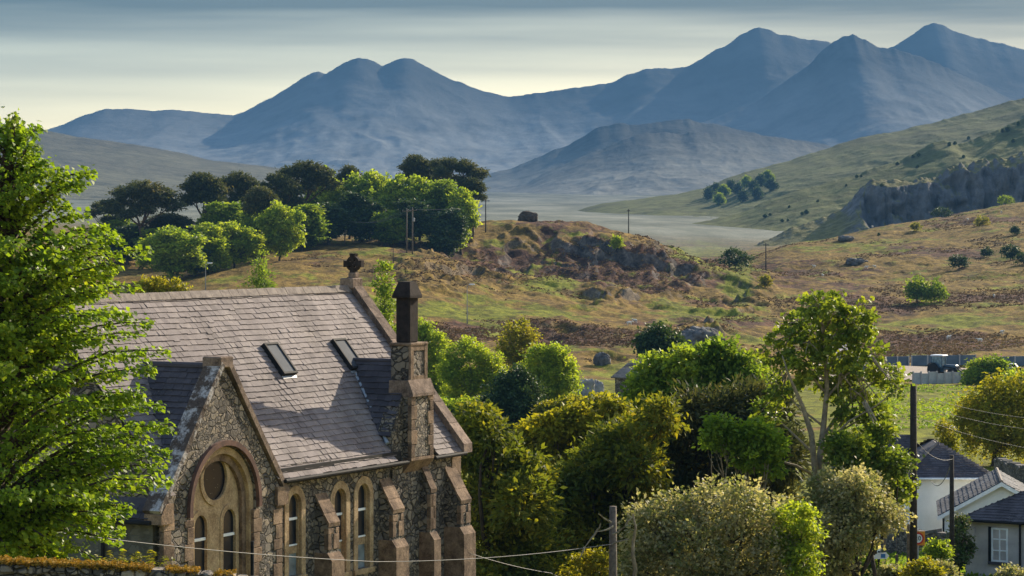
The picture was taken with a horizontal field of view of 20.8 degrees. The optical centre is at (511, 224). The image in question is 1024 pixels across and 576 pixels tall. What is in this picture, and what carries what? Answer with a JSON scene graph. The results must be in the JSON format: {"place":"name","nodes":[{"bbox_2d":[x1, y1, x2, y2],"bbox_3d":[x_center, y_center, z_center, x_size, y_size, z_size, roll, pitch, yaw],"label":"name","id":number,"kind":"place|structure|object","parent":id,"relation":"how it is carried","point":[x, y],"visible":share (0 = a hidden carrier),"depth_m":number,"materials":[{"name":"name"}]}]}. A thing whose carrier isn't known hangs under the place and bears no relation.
{"place":"outdoors","nodes":[
{"label":"outdoors","id":0,"kind":"place"},
{"bbox_2d":[0,123,304,200],"bbox_3d":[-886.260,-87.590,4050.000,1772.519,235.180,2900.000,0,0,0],"label":"hill","id":1,"kind":"structure","parent":0,"point":[118,164],"depth_m":3977.86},
{"bbox_2d":[48,27,830,184],"bbox_3d":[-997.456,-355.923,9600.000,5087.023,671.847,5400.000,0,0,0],"label":"mountain","id":2,"kind":"structure","parent":0,"point":[363,115],"depth_m":9413.95,"materials":[{"name":"stone"}]},
{"bbox_2d":[0,0,1023,129],"label":"sky","id":3,"kind":"structure","parent":0,"point":[62,61],"materials":[{"name":"grey"}]},
{"bbox_2d":[4,192,1023,575],"bbox_3d":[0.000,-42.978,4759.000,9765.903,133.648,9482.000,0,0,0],"label":"ground","id":4,"kind":"structure","parent":0,"point":[522,246],"depth_m":662.45,"materials":[{"name":"plant"}]},
{"bbox_2d":[0,106,176,561],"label":"lime tree","id":5,"kind":"object","parent":4,"relation":"on","point":[40,507],"visible":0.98,"depth_m":45.61,"materials":[{"name":"green plant"}]},
{"bbox_2d":[83,201,132,262],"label":"pine tree","id":6,"kind":"object","parent":4,"relation":"on","point":[94,213],"visible":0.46,"depth_m":653.54,"materials":[{"name":"green plant"}]},
{"bbox_2d":[85,214,134,257],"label":"broadleaf tree","id":7,"kind":"object","parent":4,"relation":"on","point":[114,224],"visible":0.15,"depth_m":651.81,"materials":[{"name":"green plant"}]},
{"bbox_2d":[93,549,146,563],"bbox_3d":[-5.901,5.352,42.195,0.777,0.892,0.967,0,0,-17],"label":"fern","id":8,"kind":"object","parent":4,"relation":"on","point":[137,554],"visible":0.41,"depth_m":42.29,"materials":[{"name":"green plant"}]},
{"bbox_2d":[97,224,148,263],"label":"broadleaf tree","id":9,"kind":"object","parent":4,"relation":"on","point":[128,231],"visible":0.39,"depth_m":647.09,"materials":[{"name":"green plant"}]},
{"bbox_2d":[0,554,247,575],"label":"stone wall","id":10,"kind":"structure","parent":4,"relation":"on","point":[26,566],"depth_m":40.99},
{"bbox_2d":[96,179,189,268],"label":"pine tree","id":11,"kind":"object","parent":4,"relation":"on","point":[145,196],"visible":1,"depth_m":638.84,"materials":[{"name":"green plant"}]},
{"bbox_2d":[134,274,192,292],"bbox_3d":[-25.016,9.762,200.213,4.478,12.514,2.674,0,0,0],"label":"bush","id":12,"kind":"object","parent":4,"relation":"on","point":[154,284],"visible":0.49,"depth_m":199.93,"materials":[{"name":"green plant"}]},
{"bbox_2d":[137,212,198,233],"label":"pine tree","id":13,"kind":"object","parent":4,"relation":"on","point":[177,220],"visible":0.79,"depth_m":646.37,"materials":[{"name":"green plant"}]},
{"bbox_2d":[133,225,210,279],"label":"broadleaf tree","id":14,"kind":"object","parent":4,"relation":"on","point":[176,250],"visible":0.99,"depth_m":593.12,"materials":[{"name":"green plant"}]},
{"bbox_2d":[176,171,233,216],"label":"pine tree","id":15,"kind":"object","parent":4,"relation":"on","point":[200,187],"visible":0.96,"depth_m":648.61,"materials":[{"name":"green plant"}]},
{"bbox_2d":[186,221,234,272],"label":"broadleaf tree","id":16,"kind":"object","parent":4,"relation":"on","point":[216,244],"visible":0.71,"depth_m":602.25,"materials":[{"name":"green plant"}]},
{"bbox_2d":[199,200,242,257],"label":"broadleaf tree","id":17,"kind":"object","parent":4,"relation":"on","point":[228,212],"visible":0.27,"depth_m":642.60,"materials":[{"name":"green plant"}]},
{"bbox_2d":[219,170,260,204],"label":"pine tree","id":18,"kind":"object","parent":4,"relation":"on","point":[241,183],"visible":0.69,"depth_m":658.59,"materials":[{"name":"green plant"}]},
{"bbox_2d":[216,220,266,268],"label":"broadleaf tree","id":19,"kind":"object","parent":4,"relation":"on","point":[247,241],"visible":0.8,"depth_m":608.86,"materials":[{"name":"green plant"}]},
{"bbox_2d":[10,253,475,575],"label":"stone chapel","id":20,"kind":"structure","parent":4,"relation":"on","point":[316,422],"depth_m":73.85,"materials":[{"name":"beige stone"}]},
{"bbox_2d":[194,516,205,571],"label":"lancet window","id":21,"kind":"structure","parent":20,"relation":"in","point":[199,538],"depth_m":68.36,"materials":[{"name":"black glass"}]},
{"bbox_2d":[199,461,229,504],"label":"rose window","id":22,"kind":"structure","parent":20,"relation":"in","point":[214,481],"depth_m":68.91,"materials":[{"name":"beige stone"}]},
{"bbox_2d":[223,510,233,570],"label":"lancet window","id":23,"kind":"structure","parent":20,"relation":"in","point":[228,533],"depth_m":69.52,"materials":[{"name":"black glass"}]},
{"bbox_2d":[284,486,307,575],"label":"window","id":24,"kind":"structure","parent":20,"relation":"in","point":[295,511],"depth_m":72.20,"materials":[{"name":"beige stone"}]},
{"bbox_2d":[330,481,351,575],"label":"window","id":25,"kind":"structure","parent":20,"relation":"in","point":[340,493],"depth_m":74.28,"materials":[{"name":"beige stone"}]},
{"bbox_2d":[353,476,374,575],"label":"window","id":26,"kind":"structure","parent":20,"relation":"in","point":[363,490],"depth_m":75.28,"materials":[{"name":"beige stone"}]},
{"bbox_2d":[237,207,270,259],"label":"broadleaf tree","id":27,"kind":"object","parent":4,"relation":"on","point":[248,220],"visible":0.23,"depth_m":627.90,"materials":[{"name":"green plant"}]},
{"bbox_2d":[234,249,280,288],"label":"young conifer","id":28,"kind":"object","parent":4,"relation":"on","point":[260,281],"visible":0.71,"depth_m":329.65,"materials":[{"name":"green plant"}]},
{"bbox_2d":[238,185,282,257],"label":"pine tree","id":29,"kind":"object","parent":4,"relation":"on","point":[261,197],"visible":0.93,"depth_m":628.63,"materials":[{"name":"green plant"}]},
{"bbox_2d":[253,199,308,260],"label":"broadleaf tree","id":30,"kind":"object","parent":4,"relation":"on","point":[277,225],"visible":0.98,"depth_m":620.09,"materials":[{"name":"green plant"}]},
{"bbox_2d":[259,172,306,209],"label":"pine tree","id":31,"kind":"object","parent":4,"relation":"on","point":[286,185],"visible":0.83,"depth_m":663.29,"materials":[{"name":"green plant"}]},
{"bbox_2d":[268,159,345,202],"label":"pine tree","id":32,"kind":"object","parent":4,"relation":"on","point":[313,176],"visible":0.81,"depth_m":670.77,"materials":[{"name":"green plant"}]},
{"bbox_2d":[289,203,331,250],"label":"broadleaf tree","id":33,"kind":"object","parent":4,"relation":"on","point":[314,223],"visible":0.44,"depth_m":652.62,"materials":[{"name":"green plant"}]},
{"bbox_2d":[303,165,343,204],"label":"broadleaf tree","id":34,"kind":"object","parent":4,"relation":"on","point":[329,196],"visible":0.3,"depth_m":686.99,"materials":[{"name":"green plant"}]},
{"bbox_2d":[313,201,359,244],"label":"broadleaf tree","id":35,"kind":"object","parent":4,"relation":"on","point":[337,217],"visible":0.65,"depth_m":665.30,"materials":[{"name":"green plant"}]},
{"bbox_2d":[336,164,361,238],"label":"pine tree","id":36,"kind":"object","parent":4,"relation":"on","point":[345,170],"visible":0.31,"depth_m":698.63,"materials":[{"name":"green plant"}]},
{"bbox_2d":[335,171,379,240],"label":"broadleaf tree","id":37,"kind":"object","parent":4,"relation":"on","point":[359,187],"visible":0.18,"depth_m":687.07,"materials":[{"name":"green plant"}]},
{"bbox_2d":[335,191,390,242],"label":"broadleaf tree","id":38,"kind":"object","parent":4,"relation":"on","point":[360,207],"visible":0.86,"depth_m":670.08,"materials":[{"name":"green plant"}]},
{"bbox_2d":[361,169,391,197],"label":"broadleaf tree","id":39,"kind":"object","parent":4,"relation":"on","point":[377,178],"visible":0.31,"depth_m":690.40,"materials":[{"name":"green plant"}]},
{"bbox_2d":[365,258,399,332],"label":"sapling","id":40,"kind":"object","parent":4,"relation":"on","point":[383,289],"visible":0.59,"depth_m":209.68,"materials":[{"name":"green plant"}]},
{"bbox_2d":[368,209,408,246],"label":"broadleaf tree","id":41,"kind":"object","parent":4,"relation":"on","point":[391,230],"visible":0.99,"depth_m":666.21,"materials":[{"name":"green plant"}]},
{"bbox_2d":[374,174,422,217],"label":"broadleaf tree","id":42,"kind":"object","parent":4,"relation":"on","point":[395,189],"visible":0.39,"depth_m":683.38,"materials":[{"name":"green plant"}]},
{"bbox_2d":[394,197,437,243],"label":"broadleaf tree","id":43,"kind":"object","parent":4,"relation":"on","point":[423,213],"visible":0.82,"depth_m":668.72,"materials":[{"name":"green plant"}]},
{"bbox_2d":[396,153,437,184],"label":"pine tree","id":44,"kind":"object","parent":4,"relation":"on","point":[417,164],"visible":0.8,"depth_m":710.78,"materials":[{"name":"green plant"}]},
{"bbox_2d":[404,173,437,240],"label":"broadleaf tree","id":45,"kind":"object","parent":4,"relation":"on","point":[420,182],"visible":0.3,"depth_m":687.36,"materials":[{"name":"green plant"}]},
{"bbox_2d":[418,317,453,398],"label":"lane tree","id":46,"kind":"object","parent":4,"relation":"on","point":[429,335],"visible":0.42,"depth_m":298.91,"materials":[{"name":"green plant"}]},
{"bbox_2d":[417,178,458,213],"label":"broadleaf tree","id":47,"kind":"object","parent":4,"relation":"on","point":[436,196],"visible":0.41,"depth_m":682.79,"materials":[{"name":"green plant"}]},
{"bbox_2d":[422,206,470,256],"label":"broadleaf tree","id":48,"kind":"object","parent":4,"relation":"on","point":[447,236],"visible":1,"depth_m":667.62,"materials":[{"name":"green plant"}]},
{"bbox_2d":[439,394,479,415],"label":"lane tree","id":49,"kind":"object","parent":4,"relation":"on","point":[449,404],"visible":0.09,"depth_m":267.06,"materials":[{"name":"green plant"}]},
{"bbox_2d":[429,155,490,186],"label":"pine tree","id":50,"kind":"object","parent":4,"relation":"on","point":[467,168],"visible":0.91,"depth_m":704.17,"materials":[{"name":"green plant"}]},
{"bbox_2d":[442,186,482,254],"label":"broadleaf tree","id":51,"kind":"object","parent":4,"relation":"on","point":[464,200],"visible":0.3,"depth_m":678.46,"materials":[{"name":"green plant"}]},
{"bbox_2d":[432,334,508,401],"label":"lane tree","id":52,"kind":"object","parent":4,"relation":"on","point":[455,375],"visible":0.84,"depth_m":289.42,"materials":[{"name":"green plant"}]},
{"bbox_2d":[457,175,488,237],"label":"pine tree","id":53,"kind":"object","parent":4,"relation":"on","point":[473,184],"visible":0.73,"depth_m":699.00,"materials":[{"name":"green plant"}]},
{"bbox_2d":[448,395,576,575],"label":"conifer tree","id":54,"kind":"object","parent":4,"relation":"on","point":[504,478],"visible":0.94,"depth_m":91.47,"materials":[{"name":"green plant"}]},
{"bbox_2d":[475,362,551,431],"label":"lane tree","id":55,"kind":"object","parent":4,"relation":"on","point":[515,394],"visible":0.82,"depth_m":260.75,"materials":[{"name":"green plant"}]},
{"bbox_2d":[492,314,542,370],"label":"lane tree","id":56,"kind":"object","parent":4,"relation":"on","point":[521,330],"visible":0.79,"depth_m":319.57,"materials":[{"name":"green plant"}]},
{"bbox_2d":[17,208,1023,362],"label":"heather","id":57,"kind":"object","parent":4,"relation":"on","point":[616,341],"visible":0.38,"depth_m":607.72,"materials":[{"name":"plant"}]},
{"bbox_2d":[514,341,588,401],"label":"lane tree","id":58,"kind":"object","parent":4,"relation":"on","point":[552,365],"visible":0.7,"depth_m":284.35,"materials":[{"name":"green plant"}]},
{"bbox_2d":[530,392,585,413],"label":"lane tree","id":59,"kind":"object","parent":4,"relation":"on","point":[543,406],"visible":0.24,"depth_m":258.59,"materials":[{"name":"green plant"}]},
{"bbox_2d":[512,390,635,465],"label":"broadleaf tree","id":60,"kind":"object","parent":4,"relation":"on","point":[554,430],"visible":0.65,"depth_m":120.74,"materials":[{"name":"green plant"}]},
{"bbox_2d":[555,545,630,575],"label":"garden shrub","id":61,"kind":"object","parent":4,"relation":"on","point":[592,561],"visible":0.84,"depth_m":89.76,"materials":[{"name":"green plant"}]},
{"bbox_2d":[593,352,610,365],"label":"boulder","id":62,"kind":"object","parent":4,"relation":"on","point":[601,358],"visible":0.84,"depth_m":421.25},
{"bbox_2d":[580,513,637,575],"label":"dead branch","id":63,"kind":"object","parent":4,"relation":"on","point":[635,570],"visible":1,"depth_m":80.81,"materials":[{"name":"wood"}]},
{"bbox_2d":[526,390,692,575],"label":"conifer tree","id":64,"kind":"object","parent":4,"relation":"on","point":[609,458],"visible":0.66,"depth_m":95.86,"materials":[{"name":"green plant"}]},
{"bbox_2d":[609,506,616,575],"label":"utility pole","id":65,"kind":"object","parent":4,"relation":"on","point":[612,547],"visible":1,"depth_m":79.91,"materials":[{"name":"grey wood"}]},
{"bbox_2d":[57,532,610,561],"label":"cable","id":66,"kind":"object","parent":65,"relation":"attached to","point":[344,560],"visible":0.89,"depth_m":69.75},
{"bbox_2d":[611,359,647,396],"bbox_3d":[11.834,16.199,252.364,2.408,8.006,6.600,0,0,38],"label":"stone barn","id":67,"kind":"structure","parent":4,"relation":"on","point":[619,376],"depth_m":250.49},
{"bbox_2d":[627,320,690,359],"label":"round tree","id":68,"kind":"object","parent":4,"relation":"on","point":[661,336],"visible":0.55,"depth_m":328.78,"materials":[{"name":"green plant"}]},
{"bbox_2d":[618,331,781,465],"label":"broadleaf tree","id":69,"kind":"object","parent":4,"relation":"on","point":[715,360],"visible":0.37,"depth_m":131.23,"materials":[{"name":"green plant"}]},
{"bbox_2d":[680,326,725,345],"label":"boulder","id":70,"kind":"object","parent":4,"relation":"on","point":[694,334],"visible":0.38,"depth_m":489.01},
{"bbox_2d":[607,472,818,575],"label":"flowering shrub","id":71,"kind":"object","parent":4,"relation":"on","point":[717,559],"visible":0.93,"depth_m":83.65,"materials":[{"name":"green plant"}]},
{"bbox_2d":[626,371,817,575],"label":"conifer tree","id":72,"kind":"object","parent":4,"relation":"on","point":[688,460],"visible":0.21,"depth_m":100.09,"materials":[{"name":"green plant"}]},
{"bbox_2d":[714,246,757,270],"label":"dark bush","id":73,"kind":"object","parent":4,"relation":"on","point":[735,260],"visible":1,"depth_m":728.97,"materials":[{"name":"green plant"}]},
{"bbox_2d":[691,411,794,545],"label":"young tree","id":74,"kind":"object","parent":4,"relation":"on","point":[729,437],"visible":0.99,"depth_m":92.44,"materials":[{"name":"green plant"}]},
{"bbox_2d":[762,498,831,575],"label":"leafy shrub","id":75,"kind":"object","parent":4,"relation":"on","point":[805,525],"visible":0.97,"depth_m":82.65,"materials":[{"name":"green plant"}]},
{"bbox_2d":[747,288,915,572],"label":"sycamore tree","id":76,"kind":"object","parent":4,"relation":"on","point":[823,346],"visible":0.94,"depth_m":95.99,"materials":[{"name":"green plant"}]},
{"bbox_2d":[797,456,917,575],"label":"flowering shrub","id":77,"kind":"object","parent":4,"relation":"on","point":[853,501],"visible":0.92,"depth_m":90.59,"materials":[{"name":"green plant"}]},
{"bbox_2d":[816,417,924,575],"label":"leafy tree","id":78,"kind":"object","parent":4,"relation":"on","point":[846,447],"visible":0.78,"depth_m":93.43,"materials":[{"name":"green plant"}]},
{"bbox_2d":[866,560,908,575],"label":"garden shrub","id":79,"kind":"object","parent":4,"relation":"on","point":[883,569],"visible":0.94,"depth_m":98.03,"materials":[{"name":"green plant"}]},
{"bbox_2d":[819,364,965,379],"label":"yard","id":80,"kind":"structure","parent":4,"relation":"on","point":[916,369],"depth_m":436.42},
{"bbox_2d":[927,354,963,372],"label":"tractor","id":81,"kind":"object","parent":80,"relation":"on","point":[938,363],"visible":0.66,"depth_m":422.35,"materials":[{"name":"paint"}]},
{"bbox_2d":[885,356,909,365],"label":"yard wall","id":82,"kind":"structure","parent":4,"relation":"on","point":[904,360],"depth_m":456.70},
{"bbox_2d":[830,424,990,530],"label":"white house","id":83,"kind":"structure","parent":4,"relation":"on","point":[934,470],"depth_m":140.08,"materials":[{"name":"paint"}]},
{"bbox_2d":[909,384,916,573],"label":"utility pole","id":84,"kind":"object","parent":4,"relation":"on","point":[913,449],"visible":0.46,"depth_m":100.89,"materials":[{"name":"brown wood"}]},
{"bbox_2d":[902,272,930,301],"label":"willow tree","id":85,"kind":"object","parent":4,"relation":"on","point":[912,290],"visible":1,"depth_m":647.23,"materials":[{"name":"green plant"}]},
{"bbox_2d":[880,528,955,554],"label":"stone wall","id":86,"kind":"structure","parent":4,"relation":"on","point":[898,543],"depth_m":126.77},
{"bbox_2d":[893,554,948,575],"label":"garden shrub","id":87,"kind":"object","parent":4,"relation":"on","point":[928,567],"visible":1,"depth_m":96.92,"materials":[{"name":"green plant"}]},
{"bbox_2d":[837,381,1014,575],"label":"rough grass","id":88,"kind":"structure","parent":4,"relation":"on","point":[901,558],"depth_m":291.12,"materials":[{"name":"green plant"}]},
{"bbox_2d":[918,276,949,302],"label":"willow tree","id":89,"kind":"object","parent":4,"relation":"on","point":[938,289],"visible":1,"depth_m":645.41,"materials":[{"name":"green plant"}]},
{"bbox_2d":[919,536,955,562],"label":"garden shrub","id":90,"kind":"object","parent":4,"relation":"on","point":[935,549],"visible":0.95,"depth_m":111.74,"materials":[{"name":"green plant"}]},
{"bbox_2d":[912,371,963,383],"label":"yard wall","id":91,"kind":"structure","parent":4,"relation":"on","point":[945,377],"depth_m":396.49,"materials":[{"name":"concrete"}]},
{"bbox_2d":[911,355,975,365],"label":"yard wall","id":92,"kind":"structure","parent":4,"relation":"on","point":[920,360],"depth_m":458.00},
{"bbox_2d":[932,558,962,575],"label":"garden shrub","id":93,"kind":"object","parent":4,"relation":"on","point":[953,569],"visible":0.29,"depth_m":100.64,"materials":[{"name":"green plant"}]},
{"bbox_2d":[929,417,968,455],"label":"young tree","id":94,"kind":"object","parent":4,"relation":"on","point":[949,436],"visible":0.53,"depth_m":164.59,"materials":[{"name":"green plant"}]},
{"bbox_2d":[949,455,953,564],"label":"utility pole","id":95,"kind":"object","parent":4,"relation":"on","point":[951,523],"visible":0.81,"depth_m":112.92,"materials":[{"name":"brown wood"}]},
{"bbox_2d":[946,254,970,268],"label":"dark bush","id":96,"kind":"object","parent":4,"relation":"on","point":[961,260],"visible":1,"depth_m":761.29,"materials":[{"name":"green plant"}]},
{"bbox_2d":[945,511,978,575],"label":"rose bush","id":97,"kind":"object","parent":4,"relation":"on","point":[964,548],"visible":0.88,"depth_m":113.77,"materials":[{"name":"green plant"}]},
{"bbox_2d":[936,467,1023,533],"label":"white cottage","id":98,"kind":"structure","parent":4,"relation":"on","point":[993,486],"depth_m":131.30,"materials":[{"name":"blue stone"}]},
{"bbox_2d":[943,367,1023,465],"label":"weeping tree","id":99,"kind":"object","parent":4,"relation":"on","point":[1009,398],"visible":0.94,"depth_m":189.16,"materials":[{"name":"green plant"}]},
{"bbox_2d":[957,353,1017,384],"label":"round bush","id":100,"kind":"object","parent":4,"relation":"on","point":[974,369],"visible":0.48,"depth_m":390.98,"materials":[{"name":"green plant"}]},
{"bbox_2d":[966,491,1023,575],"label":"grey cottage","id":101,"kind":"structure","parent":4,"relation":"on","point":[997,528],"depth_m":114.34,"materials":[{"name":"paint"}]},
{"bbox_2d":[988,528,1009,565],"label":"window","id":102,"kind":"structure","parent":101,"relation":"in","point":[993,562],"depth_m":114.15,"materials":[{"name":"white paint"}]},
{"bbox_2d":[989,562,1023,575],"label":"garden shrub","id":103,"kind":"object","parent":4,"relation":"on","point":[1011,570],"visible":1,"depth_m":103.80,"materials":[{"name":"green plant"}]},
{"bbox_2d":[994,457,1023,483],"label":"stone wall","id":104,"kind":"structure","parent":4,"relation":"on","point":[1011,468],"depth_m":172.86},
{"bbox_2d":[999,243,1022,259],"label":"thorn tree","id":105,"kind":"object","parent":4,"relation":"on","point":[1013,252],"visible":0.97,"depth_m":790.38,"materials":[{"name":"green plant"}]},
{"bbox_2d":[479,119,830,194],"bbox_3d":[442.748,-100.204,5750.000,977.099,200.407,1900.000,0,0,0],"label":"hill","id":106,"kind":"structure","parent":0,"point":[664,163],"depth_m":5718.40,"materials":[{"name":"stone"}]},
{"bbox_2d":[578,98,1023,217],"bbox_3d":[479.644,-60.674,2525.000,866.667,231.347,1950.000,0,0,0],"label":"hill","id":107,"kind":"structure","parent":0,"point":[848,158],"depth_m":2447.84,"materials":[{"name":"plant"}]},
{"bbox_2d":[703,34,1010,146],"bbox_3d":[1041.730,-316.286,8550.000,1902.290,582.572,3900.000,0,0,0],"label":"mountain front","id":108,"kind":"structure","parent":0,"point":[843,89],"depth_m":8589.94,"materials":[{"name":"stone"}]},
{"bbox_2d":[692,118,1023,230],"bbox_3d":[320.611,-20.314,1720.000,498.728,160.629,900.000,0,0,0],"label":"spur","id":109,"kind":"structure","parent":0,"point":[935,159],"depth_m":1704.04,"materials":[{"name":"plant"}]},
{"bbox_2d":[754,151,1023,245],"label":"rocky cliff","id":110,"kind":"structure","parent":0,"point":[985,183],"depth_m":1271.38,"materials":[{"name":"stone"}]},
{"bbox_2d":[888,23,1023,99],"bbox_3d":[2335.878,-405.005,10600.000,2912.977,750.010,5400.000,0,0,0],"label":"mountain","id":111,"kind":"structure","parent":0,"point":[997,67],"depth_m":10609.45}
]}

